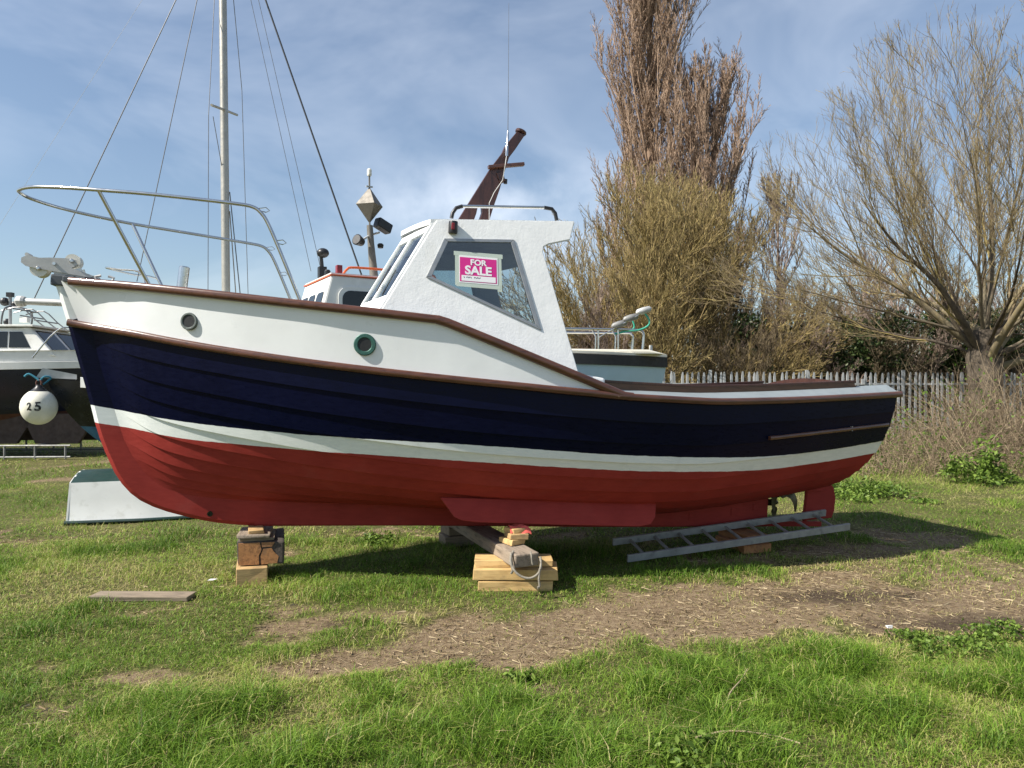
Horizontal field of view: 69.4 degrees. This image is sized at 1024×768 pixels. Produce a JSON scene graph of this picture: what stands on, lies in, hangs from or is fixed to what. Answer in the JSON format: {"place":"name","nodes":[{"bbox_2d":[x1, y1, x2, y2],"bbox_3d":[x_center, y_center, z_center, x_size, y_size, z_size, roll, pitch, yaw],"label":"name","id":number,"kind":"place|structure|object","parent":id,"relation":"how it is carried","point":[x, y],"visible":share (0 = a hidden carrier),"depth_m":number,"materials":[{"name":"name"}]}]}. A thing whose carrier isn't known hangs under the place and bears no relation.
{"place":"outdoors","nodes":[
{"label":"outdoors","id":0,"kind":"place"},
{"bbox_2d":[0,416,1023,767],"bbox_3d":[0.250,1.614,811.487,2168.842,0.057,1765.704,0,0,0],"label":"ground","id":1,"kind":"structure","parent":0,"point":[432,646],"depth_m":5.26,"materials":[{"name":"brown soil"}]},
{"bbox_2d":[0,440,103,458],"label":"steel cradle","id":2,"kind":"object","parent":1,"relation":"on","point":[4,450],"visible":0.65,"depth_m":15.58,"materials":[{"name":"metal"}]},
{"bbox_2d":[0,292,96,443],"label":"motor cruiser","id":3,"kind":"object","parent":2,"relation":"on","point":[31,348],"visible":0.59,"depth_m":15.96,"materials":[{"name":"white plastic"}]},
{"bbox_2d":[64,468,194,524],"bbox_3d":[-4.411,1.318,9.243,1.808,0.568,1.374,0,0,-18],"label":"dinghy","id":4,"kind":"object","parent":1,"relation":"on","point":[100,496],"visible":0.41,"depth_m":8.55,"materials":[{"name":"white plastic"}]},
{"bbox_2d":[88,591,195,601],"bbox_3d":[-2.744,1.582,5.499,0.742,0.047,0.159,0,0,2],"label":"loose plank","id":5,"kind":"object","parent":1,"relation":"on","point":[148,596],"visible":0.86,"depth_m":5.45,"materials":[{"name":"beige wood"}]},
{"bbox_2d":[0,0,361,306],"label":"sailing yacht","id":6,"kind":"object","parent":1,"relation":"on","point":[21,301],"visible":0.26,"depth_m":16.07,"materials":[{"name":"silver metal"}]},
{"bbox_2d":[37,168,435,441],"bbox_3d":[-2.804,-0.812,11.110,7.320,4.835,2.349,0,0,-30],"label":"cabin boat","id":7,"kind":"object","parent":1,"relation":"on","point":[338,286],"visible":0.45,"depth_m":10.57,"materials":[{"name":"grey wood"}]},
{"bbox_2d":[19,373,57,424],"bbox_3d":[-5.900,0.185,9.219,0.410,0.646,0.411,0,0,0],"label":"mooring buoy","id":8,"kind":"object","parent":7,"relation":"hanging from","point":[38,404],"visible":1,"depth_m":9.10,"materials":[{"name":"white plastic"}]},
{"bbox_2d":[236,559,267,587],"bbox_3d":[-2.125,1.527,6.055,0.244,0.160,0.470,0,0,-18],"label":"timber block","id":9,"kind":"object","parent":1,"relation":"on","point":[251,574],"depth_m":5.84,"materials":[{"name":"brown wood"}]},
{"bbox_2d":[237,528,284,565],"bbox_3d":[-2.085,1.357,6.175,0.364,0.206,0.536,0,0,-15],"label":"timber baulk","id":10,"kind":"object","parent":9,"relation":"on","point":[260,552],"visible":0.9,"depth_m":5.93,"materials":[{"name":"orange wood"}]},
{"bbox_2d":[240,528,275,541],"bbox_3d":[-2.101,1.249,6.120,0.275,0.037,0.404,0,0,-18],"label":"packing plank","id":11,"kind":"object","parent":10,"relation":"on","point":[272,536],"visible":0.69,"depth_m":5.95,"materials":[{"name":"grey wood"}]},
{"bbox_2d":[237,526,272,538],"bbox_3d":[-2.115,1.221,6.098,0.254,0.040,0.424,0,0,-14],"label":"packing plank","id":12,"kind":"object","parent":11,"relation":"on","point":[243,533],"visible":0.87,"depth_m":5.93,"materials":[{"name":"grey wood"}]},
{"bbox_2d":[248,525,263,533],"bbox_3d":[-2.116,1.192,6.109,0.123,0.036,0.368,0,0,-20],"label":"timber wedge","id":13,"kind":"object","parent":12,"relation":"on","point":[255,529],"visible":0.7,"depth_m":5.97,"materials":[{"name":"brown wood"}]},
{"bbox_2d":[16,32,902,526],"bbox_3d":[-0.139,-1.070,6.748,7.624,4.726,2.354,3,-1,-16],"label":"motor launch","id":14,"kind":"object","parent":13,"relation":"on","point":[410,390],"visible":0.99,"depth_m":5.78,"materials":[{"name":"paint"}]},
{"bbox_2d":[454,251,502,291],"bbox_3d":[-0.264,-0.893,5.856,0.400,0.313,0.007,2,-12,-17],"label":"for sale sign","id":15,"kind":"object","parent":14,"relation":"attached to","point":[478,270],"visible":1,"depth_m":5.86,"materials":[{"name":"pink paper"}]},
{"bbox_2d":[353,530,402,546],"bbox_3d":[-1.372,1.544,7.496,0.483,0.135,0.486,0,0,-24],"label":"leafy weed","id":16,"kind":"object","parent":1,"relation":"on","point":[369,535],"visible":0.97,"depth_m":7.44,"materials":[{"name":"green plant"}]},
{"bbox_2d":[439,532,473,546],"bbox_3d":[-0.560,1.553,7.419,0.305,0.109,0.269,0,0,-21],"label":"timber block","id":17,"kind":"object","parent":1,"relation":"on","point":[454,539],"depth_m":7.30,"materials":[{"name":"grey wood"}]},
{"bbox_2d":[440,526,461,535],"bbox_3d":[-0.548,1.443,7.420,0.275,0.118,0.263,0,0,-24],"label":"timber block","id":18,"kind":"object","parent":17,"relation":"on","point":[448,530],"depth_m":7.29,"materials":[{"name":"grey wood"}]},
{"bbox_2d":[0,523,1023,750],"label":"straw litter","id":19,"kind":"object","parent":1,"relation":"on","point":[666,590],"visible":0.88,"depth_m":5.25,"materials":[{"name":"beige plant"}]},
{"bbox_2d":[0,539,1023,767],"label":"clover","id":20,"kind":"object","parent":1,"relation":"on","point":[464,668],"visible":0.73,"depth_m":4.90,"materials":[{"name":"green plant"}]},
{"bbox_2d":[7,532,1017,680],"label":"soil clods","id":21,"kind":"object","parent":1,"relation":"on","point":[689,633],"visible":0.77,"depth_m":5.15,"materials":[{"name":"soil"}]},
{"bbox_2d":[478,580,552,591],"bbox_3d":[0.025,1.568,5.878,0.590,0.090,0.307,0,0,-1],"label":"timber block","id":22,"kind":"object","parent":1,"relation":"on","point":[517,585],"depth_m":5.73,"materials":[{"name":"brown wood"}]},
{"bbox_2d":[473,561,557,579],"bbox_3d":[0.029,1.481,5.865,0.665,0.095,0.295,0,0,1],"label":"timber block","id":23,"kind":"object","parent":22,"relation":"on","point":[503,573],"depth_m":5.72,"materials":[{"name":"brown wood"}]},
{"bbox_2d":[474,553,552,567],"bbox_3d":[0.012,1.409,5.919,0.618,0.057,0.270,0,0,-1],"label":"timber block","id":24,"kind":"object","parent":23,"relation":"on","point":[485,560],"depth_m":5.79,"materials":[{"name":"brown wood"}]},
{"bbox_2d":[449,526,538,567],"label":"cross beam","id":25,"kind":"structure","parent":24,"relation":"on","point":[486,538],"depth_m":5.99,"materials":[{"name":"grey wood"}]},
{"bbox_2d":[499,536,524,545],"bbox_3d":[-0.001,1.258,5.955,0.135,0.047,0.206,0,0,-33],"label":"timber wedge","id":26,"kind":"object","parent":25,"relation":"on","point":[505,540],"visible":0.76,"depth_m":5.89,"materials":[{"name":"brown wood"}]},
{"bbox_2d":[504,532,528,539],"bbox_3d":[0.035,1.218,5.965,0.157,0.049,0.195,0,0,-15],"label":"timber wedge","id":27,"kind":"object","parent":26,"relation":"on","point":[520,536],"visible":0.84,"depth_m":5.88,"materials":[{"name":"brown wood"}]},
{"bbox_2d":[504,526,524,533],"bbox_3d":[0.020,1.178,5.983,0.111,0.046,0.177,0,0,-27],"label":"timber wedge","id":28,"kind":"object","parent":27,"relation":"on","point":[517,530],"visible":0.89,"depth_m":5.92,"materials":[{"name":"brown wood"}]},
{"bbox_2d":[508,523,530,533],"bbox_3d":[0.060,1.171,5.985,0.170,0.067,0.160,0,0,-9],"label":"red cloth","id":29,"kind":"object","parent":28,"relation":"on","point":[526,530],"visible":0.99,"depth_m":5.94,"materials":[{"name":"red fabric"}]},
{"bbox_2d":[509,550,541,588],"bbox_3d":[0.103,1.394,5.562,0.246,0.265,0.127,0,0,10],"label":"rope tie","id":30,"kind":"object","parent":25,"relation":"attached to","point":[517,573],"visible":1,"depth_m":5.52,"materials":[{"name":"white fabric"}]},
{"bbox_2d":[500,666,536,682],"bbox_3d":[0.031,1.564,4.002,0.212,0.084,0.148,0,0,0],"label":"leafy weed","id":31,"kind":"object","parent":1,"relation":"on","point":[515,678],"visible":0.88,"depth_m":4.00,"materials":[{"name":"green plant"}]},
{"bbox_2d":[587,150,633,348],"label":"poplar tree","id":32,"kind":"object","parent":1,"relation":"on","point":[607,218],"visible":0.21,"depth_m":37.59,"materials":[{"name":"brown plant"}]},
{"bbox_2d":[565,327,666,382],"bbox_3d":[0.623,0.239,15.270,5.200,2.732,2.190,0,0,-3],"label":"light blue boat","id":33,"kind":"object","parent":1,"relation":"on","point":[632,364],"visible":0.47,"depth_m":14.79,"materials":[{"name":"paint"}]},
{"bbox_2d":[599,306,651,337],"bbox_3d":[2.277,-1.248,14.935,1.065,0.637,0.377,0,0,0],"label":"folding ladder","id":34,"kind":"object","parent":33,"relation":"on","point":[631,317],"visible":0.95,"depth_m":14.79,"materials":[{"name":"silver metal"}]},
{"bbox_2d":[564,280,680,382],"bbox_3d":[2.845,-0.933,24.961,5.304,4.947,5.104,0,0,-17],"label":"scrub tree","id":35,"kind":"object","parent":1,"relation":"on","point":[605,339],"visible":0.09,"depth_m":24.39,"materials":[{"name":"brown plant"}]},
{"bbox_2d":[587,0,727,298],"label":"poplar tree","id":36,"kind":"object","parent":1,"relation":"on","point":[654,44],"visible":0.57,"depth_m":35.16,"materials":[{"name":"brown plant"}]},
{"bbox_2d":[498,158,854,382],"bbox_3d":[5.162,-2.628,26.995,12.410,10.739,13.091,0,0,-20],"label":"bushy tree","id":37,"kind":"object","parent":1,"relation":"on","point":[671,314],"visible":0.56,"depth_m":24.64,"materials":[{"name":"brown plant"}]},
{"bbox_2d":[624,724,757,767],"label":"leafy weed","id":38,"kind":"object","parent":1,"relation":"on","point":[675,763],"visible":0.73,"depth_m":3.12,"materials":[{"name":"green plant"}]},
{"bbox_2d":[646,37,781,339],"bbox_3d":[9.544,-7.513,34.400,6.407,18.234,5.362,0,0,0],"label":"poplar tree","id":39,"kind":"object","parent":1,"relation":"on","point":[705,133],"visible":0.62,"depth_m":34.31,"materials":[{"name":"brown plant"}]},
{"bbox_2d":[612,509,849,561],"bbox_3d":[2.118,1.437,7.080,2.355,0.311,0.397,0,0,-15],"label":"aluminium ladder","id":40,"kind":"object","parent":1,"relation":"on","point":[715,544],"visible":1,"depth_m":7.04,"materials":[{"name":"silver metal"}]},
{"bbox_2d":[726,668,747,701],"bbox_3d":[1.167,1.555,3.818,0.022,0.037,0.463,0,0,31],"label":"dry twig","id":41,"kind":"object","parent":1,"relation":"on","point":[736,684],"visible":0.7,"depth_m":3.78,"materials":[{"name":"beige wood"}]},
{"bbox_2d":[715,535,770,553],"bbox_3d":[2.269,1.564,7.271,0.307,0.090,0.505,0,0,-17],"label":"timber block","id":42,"kind":"object","parent":1,"relation":"on","point":[753,548],"depth_m":7.04,"materials":[{"name":"orange wood"}]},
{"bbox_2d":[718,527,767,538],"bbox_3d":[2.290,1.489,7.331,0.255,0.078,0.468,0,0,-19],"label":"timber block","id":43,"kind":"object","parent":42,"relation":"on","point":[744,532],"depth_m":7.29,"materials":[{"name":"orange wood"}]},
{"bbox_2d":[686,318,818,382],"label":"scrub tree","id":44,"kind":"object","parent":1,"relation":"on","point":[757,355],"visible":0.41,"depth_m":23.72,"materials":[{"name":"brown plant"}]},
{"bbox_2d":[684,274,844,375],"bbox_3d":[11.262,-1.622,31.375,7.846,6.641,9.091,0,0,-19],"label":"scrub tree","id":45,"kind":"object","parent":1,"relation":"on","point":[751,306],"visible":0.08,"depth_m":29.90,"materials":[{"name":"brown plant"}]},
{"bbox_2d":[750,169,803,324],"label":"young poplar","id":46,"kind":"object","parent":1,"relation":"on","point":[786,260],"visible":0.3,"depth_m":34.22,"materials":[{"name":"brown plant"}]},
{"bbox_2d":[723,312,845,380],"bbox_3d":[9.538,-0.337,25.281,4.499,4.184,3.244,0,0,0],"label":"ivy thicket","id":47,"kind":"object","parent":1,"relation":"on","point":[742,318],"visible":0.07,"depth_m":24.79,"materials":[{"name":"green plant"}]},
{"bbox_2d":[713,281,868,385],"bbox_3d":[9.692,-1.099,25.357,5.436,5.269,5.649,0,0,-36],"label":"scrub tree","id":48,"kind":"object","parent":1,"relation":"on","point":[836,369],"visible":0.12,"depth_m":24.47,"materials":[{"name":"brown plant"}]},
{"bbox_2d":[663,370,1021,438],"bbox_3d":[10.282,0.614,21.025,15.436,2.027,0.150,0,0,0],"label":"palisade fence","id":49,"kind":"object","parent":1,"relation":"on","point":[756,378],"visible":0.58,"depth_m":21.01,"materials":[{"name":"weathered grey metal"}]},
{"bbox_2d":[682,0,1023,439],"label":"tree","id":50,"kind":"object","parent":1,"relation":"on","point":[1001,332],"visible":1,"depth_m":18.95,"materials":[{"name":"brown plant"}]},
{"bbox_2d":[814,308,916,432],"bbox_3d":[11.614,-0.337,24.936,3.244,4.184,4.499,0,0,4],"label":"ivy thicket","id":51,"kind":"object","parent":1,"relation":"on","point":[860,356],"visible":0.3,"depth_m":23.54,"materials":[{"name":"green plant"}]},
{"bbox_2d":[789,297,957,422],"bbox_3d":[11.690,-0.596,24.887,6.196,4.526,5.346,0,0,-9],"label":"scrub tree","id":52,"kind":"object","parent":1,"relation":"on","point":[909,351],"visible":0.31,"depth_m":23.40,"materials":[{"name":"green plant"}]},
{"bbox_2d":[786,244,963,368],"bbox_3d":[15.441,-2.393,31.926,8.359,7.796,8.044,0,0,14],"label":"scrub tree","id":53,"kind":"object","parent":1,"relation":"on","point":[866,294],"visible":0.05,"depth_m":30.66,"materials":[{"name":"brown plant"}]},
{"bbox_2d":[832,475,944,505],"bbox_3d":[5.062,1.472,10.611,1.842,0.289,1.854,0,0,0],"label":"leafy weed","id":54,"kind":"object","parent":1,"relation":"on","point":[843,491],"visible":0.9,"depth_m":10.37,"materials":[{"name":"green plant"}]},
{"bbox_2d":[826,263,979,426],"bbox_3d":[14.118,-1.429,26.350,6.102,5.914,6.341,0,0,35],"label":"scrub tree","id":55,"kind":"object","parent":1,"relation":"on","point":[942,347],"visible":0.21,"depth_m":24.80,"materials":[{"name":"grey plant"}]},
{"bbox_2d":[844,308,979,426],"bbox_3d":[13.768,-0.434,25.397,4.724,4.393,3.406,0,0,20],"label":"ivy thicket","id":56,"kind":"object","parent":1,"relation":"on","point":[947,365],"visible":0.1,"depth_m":24.74,"materials":[{"name":"green plant"}]},
{"bbox_2d":[853,440,1023,485],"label":"dead grass","id":57,"kind":"structure","parent":1,"relation":"on","point":[915,469],"depth_m":12.89,"materials":[{"name":"beige plant"}]},
{"bbox_2d":[855,328,1023,476],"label":"dry brambles","id":58,"kind":"object","parent":1,"relation":"on","point":[1005,427],"visible":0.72,"depth_m":14.91,"materials":[{"name":"beige plant"}]},
{"bbox_2d":[884,627,1023,665],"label":"leafy weed","id":59,"kind":"object","parent":1,"relation":"on","point":[924,638],"visible":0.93,"depth_m":4.42,"materials":[{"name":"green plant"}]},
{"bbox_2d":[900,258,1023,376],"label":"scrub tree","id":60,"kind":"object","parent":1,"relation":"on","point":[962,298],"visible":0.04,"depth_m":30.87,"materials":[{"name":"brown plant"}]},
{"bbox_2d":[911,294,1023,419],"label":"scrub tree","id":61,"kind":"object","parent":1,"relation":"on","point":[1008,371],"visible":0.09,"depth_m":24.23,"materials":[{"name":"brown plant"}]},
{"bbox_2d":[922,307,1023,420],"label":"ivy thicket","id":62,"kind":"object","parent":1,"relation":"on","point":[1014,340],"visible":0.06,"depth_m":24.36,"materials":[{"name":"green plant"}]},
{"bbox_2d":[934,433,1023,487],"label":"leafy weed","id":63,"kind":"object","parent":1,"relation":"on","point":[989,470],"visible":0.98,"depth_m":11.78,"materials":[{"name":"green plant"}]},
{"bbox_2d":[955,616,1023,648],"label":"leafy weed","id":64,"kind":"object","parent":1,"relation":"on","point":[991,628],"visible":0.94,"depth_m":4.68,"materials":[{"name":"green plant"}]},
{"bbox_2d":[972,280,1023,385],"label":"scrub tree","id":65,"kind":"object","parent":1,"relation":"on","point":[995,306],"depth_m":27.15,"materials":[{"name":"brown plant"}]},
{"bbox_2d":[991,308,1023,418],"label":"ivy thicket","id":66,"kind":"object","parent":1,"relation":"on","point":[1019,350],"visible":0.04,"depth_m":26.85,"materials":[{"name":"green plant"}]},
{"bbox_2d":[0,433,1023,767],"bbox_3d":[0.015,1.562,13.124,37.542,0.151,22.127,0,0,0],"label":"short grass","id":67,"kind":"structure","parent":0,"point":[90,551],"depth_m":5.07,"materials":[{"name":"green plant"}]},
{"bbox_2d":[0,629,1023,767],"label":"long grass","id":68,"kind":"structure","parent":0,"point":[841,697],"depth_m":3.42,"materials":[{"name":"green plant"}]},
{"bbox_2d":[695,730,799,743],"bbox_3d":[1.026,1.545,3.238,0.453,0.037,0.054,0,0,1],"label":"dry twig","id":69,"kind":"object","parent":68,"relation":"on","point":[750,732],"visible":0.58,"depth_m":3.25,"materials":[{"name":"brown wood"}]},
{"bbox_2d":[0,0,1023,356],"label":"sky","id":70,"kind":"structure","parent":0,"point":[413,93],"materials":[{"name":"blue"}]}
]}

